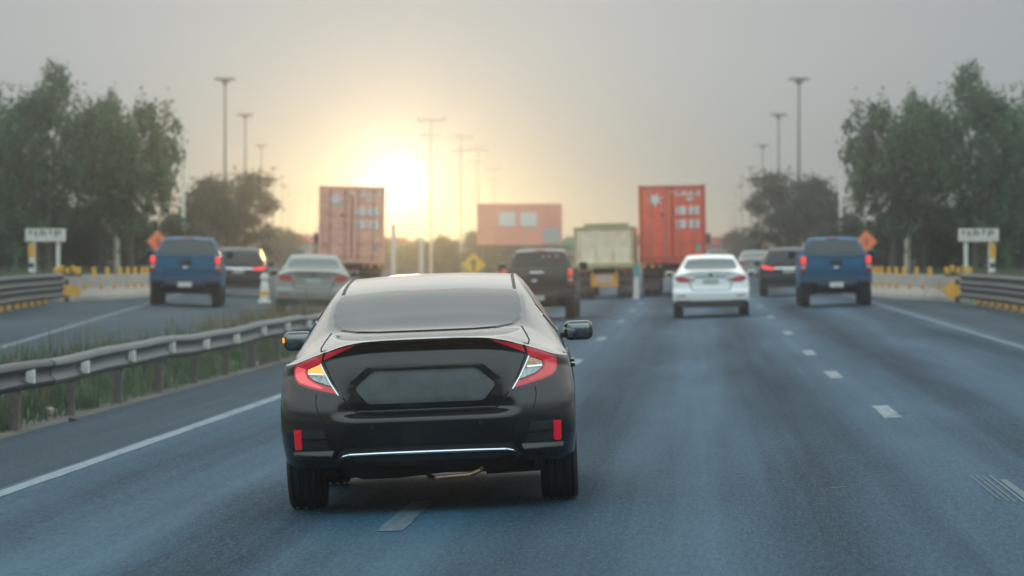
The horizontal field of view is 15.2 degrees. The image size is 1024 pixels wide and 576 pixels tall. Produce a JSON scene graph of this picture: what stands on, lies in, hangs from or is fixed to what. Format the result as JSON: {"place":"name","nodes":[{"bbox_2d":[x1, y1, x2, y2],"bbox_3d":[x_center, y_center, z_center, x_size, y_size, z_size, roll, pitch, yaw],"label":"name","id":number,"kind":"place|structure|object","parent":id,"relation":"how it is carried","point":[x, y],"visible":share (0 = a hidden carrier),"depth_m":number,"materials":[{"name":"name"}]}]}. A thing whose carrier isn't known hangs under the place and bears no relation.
{"place":"outdoors","nodes":[
{"label":"outdoors","id":0,"kind":"place"},
{"bbox_2d":[0,266,411,361],"bbox_3d":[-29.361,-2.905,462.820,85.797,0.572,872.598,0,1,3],"label":"carriageway","id":1,"kind":"structure","parent":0,"point":[27,322],"depth_m":83.01,"materials":[{"name":"asphalt"}]},
{"bbox_2d":[54,266,81,302],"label":"hazard marker","id":2,"kind":"object","parent":1,"relation":"on","point":[68,290],"visible":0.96,"depth_m":98.81,"materials":[{"name":"metal"}]},
{"bbox_2d":[0,293,183,348],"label":"edge line","id":3,"kind":"object","parent":1,"relation":"on","point":[51,332],"visible":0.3,"depth_m":72.13,"materials":[{"name":"paint"}]},
{"bbox_2d":[146,237,233,305],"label":"pickup truck","id":4,"kind":"object","parent":1,"relation":"on","point":[195,265],"visible":1,"depth_m":100.49,"materials":[{"name":"blue paint"}]},
{"bbox_2d":[210,247,273,294],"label":"car","id":5,"kind":"object","parent":1,"relation":"on","point":[246,267],"visible":0.48,"depth_m":124.15,"materials":[{"name":"black paint"}]},
{"bbox_2d":[221,252,257,264],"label":"rear window","id":6,"kind":"structure","parent":5,"relation":"in","point":[239,257],"depth_m":124.30,"materials":[{"name":"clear glass"}]},
{"bbox_2d":[258,273,270,302],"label":"traffic bollard","id":7,"kind":"object","parent":1,"relation":"on","point":[264,292],"visible":0.97,"depth_m":111.90,"materials":[{"name":"white paint"}]},
{"bbox_2d":[270,254,357,313],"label":"sedan car","id":8,"kind":"object","parent":1,"relation":"on","point":[317,274],"visible":0.77,"depth_m":93.12,"materials":[{"name":"silver metal"}]},
{"bbox_2d":[314,185,384,278],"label":"container lorry","id":9,"kind":"object","parent":1,"relation":"on","point":[350,234],"visible":0.32,"depth_m":142.00,"materials":[{"name":"red metal"}]},
{"bbox_2d":[322,188,351,259],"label":"door","id":10,"kind":"structure","parent":9,"relation":"in","point":[336,213],"depth_m":141.96,"materials":[{"name":"red metal"}]},
{"bbox_2d":[352,188,381,260],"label":"door","id":11,"kind":"structure","parent":9,"relation":"in","point":[366,216],"depth_m":142.03,"materials":[{"name":"red metal"}]},
{"bbox_2d":[391,225,395,275],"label":"marker post","id":12,"kind":"object","parent":1,"relation":"on","point":[393,264],"visible":0.87,"depth_m":167.91,"materials":[{"name":"white paint"}]},
{"bbox_2d":[419,237,423,273],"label":"marker post","id":13,"kind":"object","parent":1,"relation":"on","point":[421,257],"visible":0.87,"depth_m":184.92,"materials":[{"name":"white paint"}]},
{"bbox_2d":[171,270,496,342],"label":"tall dry grass","id":14,"kind":"structure","parent":0,"point":[292,310],"depth_m":81.71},
{"bbox_2d":[414,267,582,272],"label":"traffic island","id":15,"kind":"structure","parent":0,"point":[464,270],"depth_m":346.85,"materials":[{"name":"soil"}]},
{"bbox_2d":[415,233,471,273],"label":"broadleaf tree","id":16,"kind":"object","parent":15,"relation":"on","point":[443,248],"visible":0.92,"depth_m":279.54,"materials":[{"name":"green plant"}]},
{"bbox_2d":[448,133,472,272],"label":"power pole","id":17,"kind":"object","parent":15,"relation":"on","point":[464,137],"visible":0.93,"depth_m":281.65,"materials":[{"name":"beige"}]},
{"bbox_2d":[467,146,488,203],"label":"power pole","id":18,"kind":"object","parent":15,"relation":"on","point":[477,161],"visible":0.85,"depth_m":317.55,"materials":[{"name":"beige"}]},
{"bbox_2d":[459,227,509,272],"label":"broadleaf tree","id":19,"kind":"object","parent":15,"relation":"on","point":[470,243],"visible":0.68,"depth_m":288.96,"materials":[{"name":"green plant"}]},
{"bbox_2d":[494,245,531,272],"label":"broadleaf tree","id":20,"kind":"object","parent":15,"relation":"on","point":[512,249],"visible":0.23,"depth_m":309.30,"materials":[{"name":"green plant"}]},
{"bbox_2d":[477,204,561,272],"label":"roadside hoarding","id":21,"kind":"object","parent":15,"relation":"on","point":[519,225],"visible":0.88,"depth_m":231.89,"materials":[{"name":"red metal"}]},
{"bbox_2d":[2,253,1009,419],"bbox_3d":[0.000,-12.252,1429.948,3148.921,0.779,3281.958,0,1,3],"label":"ground","id":22,"kind":"structure","parent":0,"point":[220,353],"depth_m":56.06,"materials":[{"name":"plant"}]},
{"bbox_2d":[0,178,43,276],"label":"broadleaf tree","id":23,"kind":"object","parent":22,"relation":"on","point":[3,257],"visible":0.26,"depth_m":138.19,"materials":[{"name":"green plant"}]},
{"bbox_2d":[0,80,47,263],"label":"broadleaf tree","id":24,"kind":"object","parent":22,"relation":"on","point":[1,123],"visible":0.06,"depth_m":141.52,"materials":[{"name":"green plant"}]},
{"bbox_2d":[28,243,34,274],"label":"guide post","id":25,"kind":"object","parent":22,"relation":"on","point":[31,251],"visible":0.69,"depth_m":102.97,"materials":[{"name":"white paint"}]},
{"bbox_2d":[0,273,64,312],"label":"guard rail","id":26,"kind":"object","parent":22,"relation":"on","point":[30,289],"visible":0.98,"depth_m":87.48,"materials":[{"name":"metal"}]},
{"bbox_2d":[25,229,65,274],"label":"sign board","id":27,"kind":"object","parent":22,"relation":"on","point":[57,236],"visible":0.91,"depth_m":106.46,"materials":[{"name":"grey"}]},
{"bbox_2d":[4,191,90,273],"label":"broadleaf tree","id":28,"kind":"object","parent":22,"relation":"on","point":[64,251],"visible":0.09,"depth_m":140.71,"materials":[{"name":"green plant"}]},
{"bbox_2d":[0,54,105,273],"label":"broadleaf tree","id":29,"kind":"object","parent":22,"relation":"on","point":[41,110],"visible":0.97,"depth_m":135.48,"materials":[{"name":"green plant"}]},
{"bbox_2d":[49,81,146,273],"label":"broadleaf tree","id":30,"kind":"object","parent":22,"relation":"on","point":[87,221],"visible":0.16,"depth_m":140.35,"materials":[{"name":"green plant"}]},
{"bbox_2d":[49,266,149,301],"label":"concrete barrier","id":31,"kind":"object","parent":22,"relation":"on","point":[109,286],"visible":0.48,"depth_m":107.87,"materials":[{"name":"concrete"}]},
{"bbox_2d":[63,197,138,273],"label":"broadleaf tree","id":32,"kind":"object","parent":22,"relation":"on","point":[86,244],"visible":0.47,"depth_m":142.19,"materials":[{"name":"green plant"}]},
{"bbox_2d":[113,135,119,272],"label":"concrete pole","id":33,"kind":"object","parent":22,"relation":"on","point":[116,262],"depth_m":140.86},
{"bbox_2d":[74,85,187,273],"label":"broadleaf tree","id":34,"kind":"object","parent":22,"relation":"on","point":[134,180],"visible":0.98,"depth_m":136.81,"materials":[{"name":"green plant"}]},
{"bbox_2d":[103,213,165,273],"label":"broadleaf tree","id":35,"kind":"object","parent":22,"relation":"on","point":[142,243],"visible":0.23,"depth_m":145.59,"materials":[{"name":"green plant"}]},
{"bbox_2d":[0,353,294,438],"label":"gravel strip","id":36,"kind":"object","parent":22,"relation":"on","point":[57,420],"visible":0.1,"depth_m":47.77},
{"bbox_2d":[0,311,322,429],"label":"guard rail","id":37,"kind":"object","parent":36,"relation":"on","point":[69,369],"visible":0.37,"depth_m":48.31,"materials":[{"name":"metal"}]},
{"bbox_2d":[147,230,164,251],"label":"warning sign","id":38,"kind":"object","parent":22,"relation":"on","point":[157,236],"visible":0.67,"depth_m":126.55,"materials":[{"name":"metal"}]},
{"bbox_2d":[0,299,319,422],"bbox_3d":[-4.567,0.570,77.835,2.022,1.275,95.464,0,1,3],"label":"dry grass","id":39,"kind":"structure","parent":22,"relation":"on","point":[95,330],"depth_m":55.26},
{"bbox_2d":[0,305,326,432],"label":"verge grass","id":40,"kind":"structure","parent":22,"relation":"on","point":[182,370],"depth_m":51.93,"materials":[{"name":"plant"}]},
{"bbox_2d":[144,206,219,259],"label":"broadleaf tree","id":41,"kind":"object","parent":22,"relation":"on","point":[176,222],"visible":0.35,"depth_m":159.56,"materials":[{"name":"green plant"}]},
{"bbox_2d":[180,126,188,235],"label":"concrete pole","id":42,"kind":"object","parent":22,"relation":"on","point":[183,183],"visible":0.57,"depth_m":174.38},
{"bbox_2d":[214,77,235,244],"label":"street lamp","id":43,"kind":"object","parent":22,"relation":"on","point":[224,81],"visible":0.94,"depth_m":237.61,"materials":[{"name":"metal"}]},
{"bbox_2d":[167,165,286,261],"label":"broadleaf tree","id":44,"kind":"object","parent":22,"relation":"on","point":[232,220],"visible":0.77,"depth_m":194.79,"materials":[{"name":"green plant"}]},
{"bbox_2d":[236,113,253,230],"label":"street lamp","id":45,"kind":"object","parent":22,"relation":"on","point":[245,116],"visible":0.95,"depth_m":299.88,"materials":[{"name":"metal"}]},
{"bbox_2d":[255,144,267,245],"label":"street lamp","id":46,"kind":"object","parent":22,"relation":"on","point":[260,146],"visible":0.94,"depth_m":387.58,"materials":[{"name":"metal"}]},
{"bbox_2d":[268,166,277,227],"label":"street lamp","id":47,"kind":"object","parent":22,"relation":"on","point":[272,168],"visible":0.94,"depth_m":490.83,"materials":[{"name":"metal"}]},
{"bbox_2d":[251,223,296,266],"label":"broadleaf tree","id":48,"kind":"object","parent":22,"relation":"on","point":[273,244],"visible":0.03,"depth_m":329.57,"materials":[{"name":"green plant"}]},
{"bbox_2d":[260,224,305,268],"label":"broadleaf tree","id":49,"kind":"object","parent":22,"relation":"on","point":[288,239],"visible":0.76,"depth_m":299.40,"materials":[{"name":"green plant"}]},
{"bbox_2d":[272,235,313,266],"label":"roadside building","id":50,"kind":"structure","parent":22,"relation":"on","point":[307,246],"depth_m":329.98,"materials":[{"name":"white paint"}]},
{"bbox_2d":[378,235,400,272],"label":"broadleaf tree","id":51,"kind":"object","parent":22,"relation":"on","point":[387,264],"visible":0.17,"depth_m":299.65,"materials":[{"name":"green plant"}]},
{"bbox_2d":[384,237,410,265],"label":"roadside building","id":52,"kind":"structure","parent":22,"relation":"on","point":[402,240],"depth_m":419.57,"materials":[{"name":"white paint"}]},
{"bbox_2d":[390,237,425,273],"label":"broadleaf tree","id":53,"kind":"object","parent":22,"relation":"on","point":[408,259],"visible":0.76,"depth_m":319.54,"materials":[{"name":"green plant"}]},
{"bbox_2d":[416,115,444,273],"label":"power pole","id":54,"kind":"object","parent":22,"relation":"on","point":[431,121],"visible":0.92,"depth_m":247.24,"materials":[{"name":"beige"}]},
{"bbox_2d":[461,253,485,272],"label":"warning sign","id":55,"kind":"object","parent":22,"relation":"on","point":[473,263],"visible":0.78,"depth_m":211.97,"materials":[{"name":"yellow"}]},
{"bbox_2d":[71,218,912,257],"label":"woods","id":56,"kind":"object","parent":22,"relation":"on","point":[314,232],"depth_m":650.83,"materials":[{"name":"green plant"}]},
{"bbox_2d":[485,166,502,203],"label":"power pole","id":57,"kind":"object","parent":22,"relation":"on","point":[493,169],"visible":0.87,"depth_m":390.25,"materials":[{"name":"beige"}]},
{"bbox_2d":[0,261,1023,301],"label":"verge scrub","id":58,"kind":"object","parent":22,"relation":"on","point":[925,272],"visible":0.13,"depth_m":126.36,"materials":[{"name":"green plant"}]},
{"bbox_2d":[530,245,558,248],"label":"broadleaf tree","id":59,"kind":"object","parent":22,"relation":"on","point":[543,246],"visible":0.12,"depth_m":329.28,"materials":[{"name":"green plant"}]},
{"bbox_2d":[557,237,579,270],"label":"roadside building","id":60,"kind":"structure","parent":22,"relation":"on","point":[567,245],"depth_m":299.89,"materials":[{"name":"white"}]},
{"bbox_2d":[706,237,767,253],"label":"roadside building","id":61,"kind":"structure","parent":22,"relation":"on","point":[714,246],"depth_m":329.92,"materials":[{"name":"white paint"}]},
{"bbox_2d":[718,224,764,259],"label":"broadleaf tree","id":62,"kind":"object","parent":22,"relation":"on","point":[735,239],"visible":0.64,"depth_m":299.25,"materials":[{"name":"green plant"}]},
{"bbox_2d":[746,166,755,227],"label":"street lamp","id":63,"kind":"object","parent":22,"relation":"on","point":[750,168],"visible":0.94,"depth_m":490.83,"materials":[{"name":"metal"}]},
{"bbox_2d":[756,144,768,230],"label":"street lamp","id":64,"kind":"object","parent":22,"relation":"on","point":[762,146],"visible":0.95,"depth_m":387.57,"materials":[{"name":"metal"}]},
{"bbox_2d":[770,113,787,230],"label":"street lamp","id":65,"kind":"object","parent":22,"relation":"on","point":[778,116],"visible":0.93,"depth_m":299.88,"materials":[{"name":"metal"}]},
{"bbox_2d":[737,165,856,250],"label":"broadleaf tree","id":66,"kind":"object","parent":22,"relation":"on","point":[791,220],"visible":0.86,"depth_m":194.77,"materials":[{"name":"green plant"}]},
{"bbox_2d":[788,77,809,244],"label":"street lamp","id":67,"kind":"object","parent":22,"relation":"on","point":[798,81],"visible":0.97,"depth_m":237.61,"materials":[{"name":"metal"}]},
{"bbox_2d":[835,126,843,235],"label":"concrete pole","id":68,"kind":"object","parent":22,"relation":"on","point":[840,182],"visible":0.56,"depth_m":174.38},
{"bbox_2d":[804,206,879,259],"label":"broadleaf tree","id":69,"kind":"object","parent":22,"relation":"on","point":[847,222],"visible":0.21,"depth_m":159.56,"materials":[{"name":"green plant"}]},
{"bbox_2d":[858,230,876,254],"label":"warning sign","id":70,"kind":"object","parent":22,"relation":"on","point":[867,239],"visible":0.71,"depth_m":126.55,"materials":[{"name":"metal"}]},
{"bbox_2d":[854,213,920,273],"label":"broadleaf tree","id":71,"kind":"object","parent":22,"relation":"on","point":[881,243],"visible":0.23,"depth_m":145.62,"materials":[{"name":"green plant"}]},
{"bbox_2d":[836,85,949,273],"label":"broadleaf tree","id":72,"kind":"object","parent":22,"relation":"on","point":[889,180],"visible":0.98,"depth_m":136.81,"materials":[{"name":"green plant"}]},
{"bbox_2d":[904,135,910,273],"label":"concrete pole","id":73,"kind":"object","parent":22,"relation":"on","point":[907,261],"depth_m":140.86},
{"bbox_2d":[871,266,974,301],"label":"concrete barrier","id":74,"kind":"object","parent":22,"relation":"on","point":[916,286],"visible":0.51,"depth_m":108.06,"materials":[{"name":"concrete"}]},
{"bbox_2d":[885,197,962,274],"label":"broadleaf tree","id":75,"kind":"object","parent":22,"relation":"on","point":[937,244],"visible":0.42,"depth_m":142.18,"materials":[{"name":"green plant"}]},
{"bbox_2d":[877,81,974,271],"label":"broadleaf tree","id":76,"kind":"object","parent":22,"relation":"on","point":[936,221],"visible":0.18,"depth_m":140.35,"materials":[{"name":"green plant"}]},
{"bbox_2d":[918,54,1023,272],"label":"broadleaf tree","id":77,"kind":"object","parent":22,"relation":"on","point":[982,110],"visible":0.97,"depth_m":135.48,"materials":[{"name":"green plant"}]},
{"bbox_2d":[933,191,1019,271],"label":"broadleaf tree","id":78,"kind":"object","parent":22,"relation":"on","point":[959,251],"visible":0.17,"depth_m":140.74,"materials":[{"name":"green plant"}]},
{"bbox_2d":[958,229,998,274],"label":"sign board","id":79,"kind":"object","parent":22,"relation":"on","point":[966,236],"visible":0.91,"depth_m":106.46,"materials":[{"name":"grey"}]},
{"bbox_2d":[976,80,1023,263],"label":"broadleaf tree","id":80,"kind":"object","parent":22,"relation":"on","point":[1022,123],"visible":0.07,"depth_m":141.51,"materials":[{"name":"green plant"}]},
{"bbox_2d":[980,178,1023,273],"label":"broadleaf tree","id":81,"kind":"object","parent":22,"relation":"on","point":[1020,257],"visible":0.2,"depth_m":138.19,"materials":[{"name":"green plant"}]},
{"bbox_2d":[0,270,1023,575],"bbox_3d":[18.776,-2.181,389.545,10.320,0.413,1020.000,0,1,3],"label":"road","id":82,"kind":"structure","parent":0,"point":[840,476],"depth_m":27.17,"materials":[{"name":"asphalt"}]},
{"bbox_2d":[0,270,641,496],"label":"edge line","id":83,"kind":"object","parent":82,"relation":"on","point":[34,481],"visible":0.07,"depth_m":34.62,"materials":[{"name":"paint"}]},
{"bbox_2d":[0,266,643,487],"bbox_3d":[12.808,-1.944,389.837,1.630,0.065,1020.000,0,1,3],"label":"road shoulder","id":84,"kind":"object","parent":82,"relation":"attached to","point":[31,454],"visible":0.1,"depth_m":40.70},
{"bbox_2d":[377,500,434,530],"bbox_3d":[-0.664,1.434,24.251,0.172,0.006,2.750,0,1,3],"label":"lane marking","id":85,"kind":"object","parent":82,"relation":"on","point":[404,517],"visible":1,"depth_m":24.13,"materials":[{"name":"paint"}]},
{"bbox_2d":[281,273,592,508],"bbox_3d":[-0.523,0.655,26.738,2.206,1.514,4.660,-2,0,1],"label":"sedan car","id":86,"kind":"object","parent":82,"relation":"on","point":[402,376],"visible":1,"depth_m":24.54,"materials":[{"name":"black paint"}]},
{"bbox_2d":[498,249,587,318],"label":"pickup truck","id":87,"kind":"object","parent":82,"relation":"on","point":[550,277],"visible":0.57,"depth_m":96.73,"materials":[{"name":"black paint"}]},
{"bbox_2d":[573,223,638,298],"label":"box lorry","id":88,"kind":"object","parent":82,"relation":"on","point":[607,253],"visible":0.82,"depth_m":139.04,"materials":[{"name":"beige paint"}]},
{"bbox_2d":[204,363,1023,502],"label":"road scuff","id":89,"kind":"object","parent":82,"relation":"on","point":[797,410],"visible":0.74,"depth_m":32.94,"materials":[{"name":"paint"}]},
{"bbox_2d":[633,264,639,298],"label":"marker post","id":90,"kind":"object","parent":82,"relation":"on","point":[636,271],"visible":0.95,"depth_m":133.92,"materials":[{"name":"white paint"}]},
{"bbox_2d":[638,184,709,295],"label":"container lorry","id":91,"kind":"object","parent":82,"relation":"on","point":[672,231],"visible":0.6,"depth_m":140.01,"materials":[{"name":"red metal"}]},
{"bbox_2d":[642,188,671,260],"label":"door","id":92,"kind":"structure","parent":91,"relation":"in","point":[656,203],"depth_m":140.03,"materials":[{"name":"red metal"}]},
{"bbox_2d":[672,187,702,259],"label":"door","id":93,"kind":"structure","parent":91,"relation":"in","point":[687,203],"depth_m":139.96,"materials":[{"name":"red metal"}]},
{"bbox_2d":[665,254,754,317],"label":"sedan car","id":94,"kind":"object","parent":82,"relation":"on","point":[710,280],"visible":1,"depth_m":91.13,"materials":[{"name":"white paint"}]},
{"bbox_2d":[738,251,766,277],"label":"sedan car","id":95,"kind":"object","parent":82,"relation":"on","point":[747,260],"visible":0.27,"depth_m":178.17,"materials":[{"name":"silver metal"}]},
{"bbox_2d":[754,247,813,295],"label":"car","id":96,"kind":"object","parent":82,"relation":"on","point":[777,267],"visible":0.61,"depth_m":126.19,"materials":[{"name":"black paint"}]},
{"bbox_2d":[769,252,800,263],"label":"rear window","id":97,"kind":"structure","parent":96,"relation":"in","point":[780,257],"depth_m":126.29,"materials":[{"name":"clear glass"}]},
{"bbox_2d":[787,237,874,306],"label":"pickup truck","id":98,"kind":"object","parent":82,"relation":"on","point":[828,265],"visible":1,"depth_m":100.48,"materials":[{"name":"blue paint"}]},
{"bbox_2d":[823,371,842,377],"bbox_3d":[3.968,1.068,47.451,0.169,0.006,2.750,0,1,3],"label":"lane marking","id":99,"kind":"object","parent":82,"relation":"on","point":[832,374],"visible":1,"depth_m":47.43,"materials":[{"name":"paint"}]},
{"bbox_2d":[872,405,901,417],"bbox_3d":[3.554,1.170,36.459,0.171,0.006,2.750,0,1,3],"label":"lane marking","id":100,"kind":"object","parent":82,"relation":"on","point":[885,411],"visible":1,"depth_m":36.38,"materials":[{"name":"paint"}]},
{"bbox_2d":[840,293,1023,348],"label":"edge line","id":101,"kind":"object","parent":82,"relation":"on","point":[979,334],"visible":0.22,"depth_m":70.45,"materials":[{"name":"paint"}]},
{"bbox_2d":[852,293,1023,341],"bbox_3d":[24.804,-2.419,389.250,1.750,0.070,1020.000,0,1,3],"label":"road shoulder","id":102,"kind":"object","parent":82,"relation":"attached to","point":[1004,323],"visible":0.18,"depth_m":81.86},
{"bbox_2d":[942,266,971,302],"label":"hazard marker","id":103,"kind":"object","parent":102,"relation":"on","point":[950,290],"visible":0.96,"depth_m":98.78,"materials":[{"name":"metal"}]},
{"bbox_2d":[962,300,1023,314],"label":"dirt verge","id":104,"kind":"structure","parent":102,"relation":"on","point":[982,305],"depth_m":92.08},
{"bbox_2d":[959,273,1023,313],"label":"guard rail","id":105,"kind":"object","parent":104,"relation":"on","point":[1001,290],"visible":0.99,"depth_m":87.46,"materials":[{"name":"metal"}]},
{"bbox_2d":[989,243,995,274],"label":"guide post","id":106,"kind":"object","parent":104,"relation":"on","point":[992,251],"visible":0.69,"depth_m":102.97,"materials":[{"name":"white paint"}]},
{"bbox_2d":[989,475,1023,501],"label":"lane dash","id":107,"kind":"object","parent":82,"relation":"on","point":[1009,490],"visible":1,"depth_m":24.45,"materials":[{"name":"paint"}]},
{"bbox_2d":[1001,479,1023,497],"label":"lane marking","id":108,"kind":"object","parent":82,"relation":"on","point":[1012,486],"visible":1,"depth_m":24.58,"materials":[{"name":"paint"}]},
{"bbox_2d":[0,0,1023,252],"label":"sky","id":109,"kind":"structure","parent":0,"point":[581,105],"materials":[{"name":"grey"}]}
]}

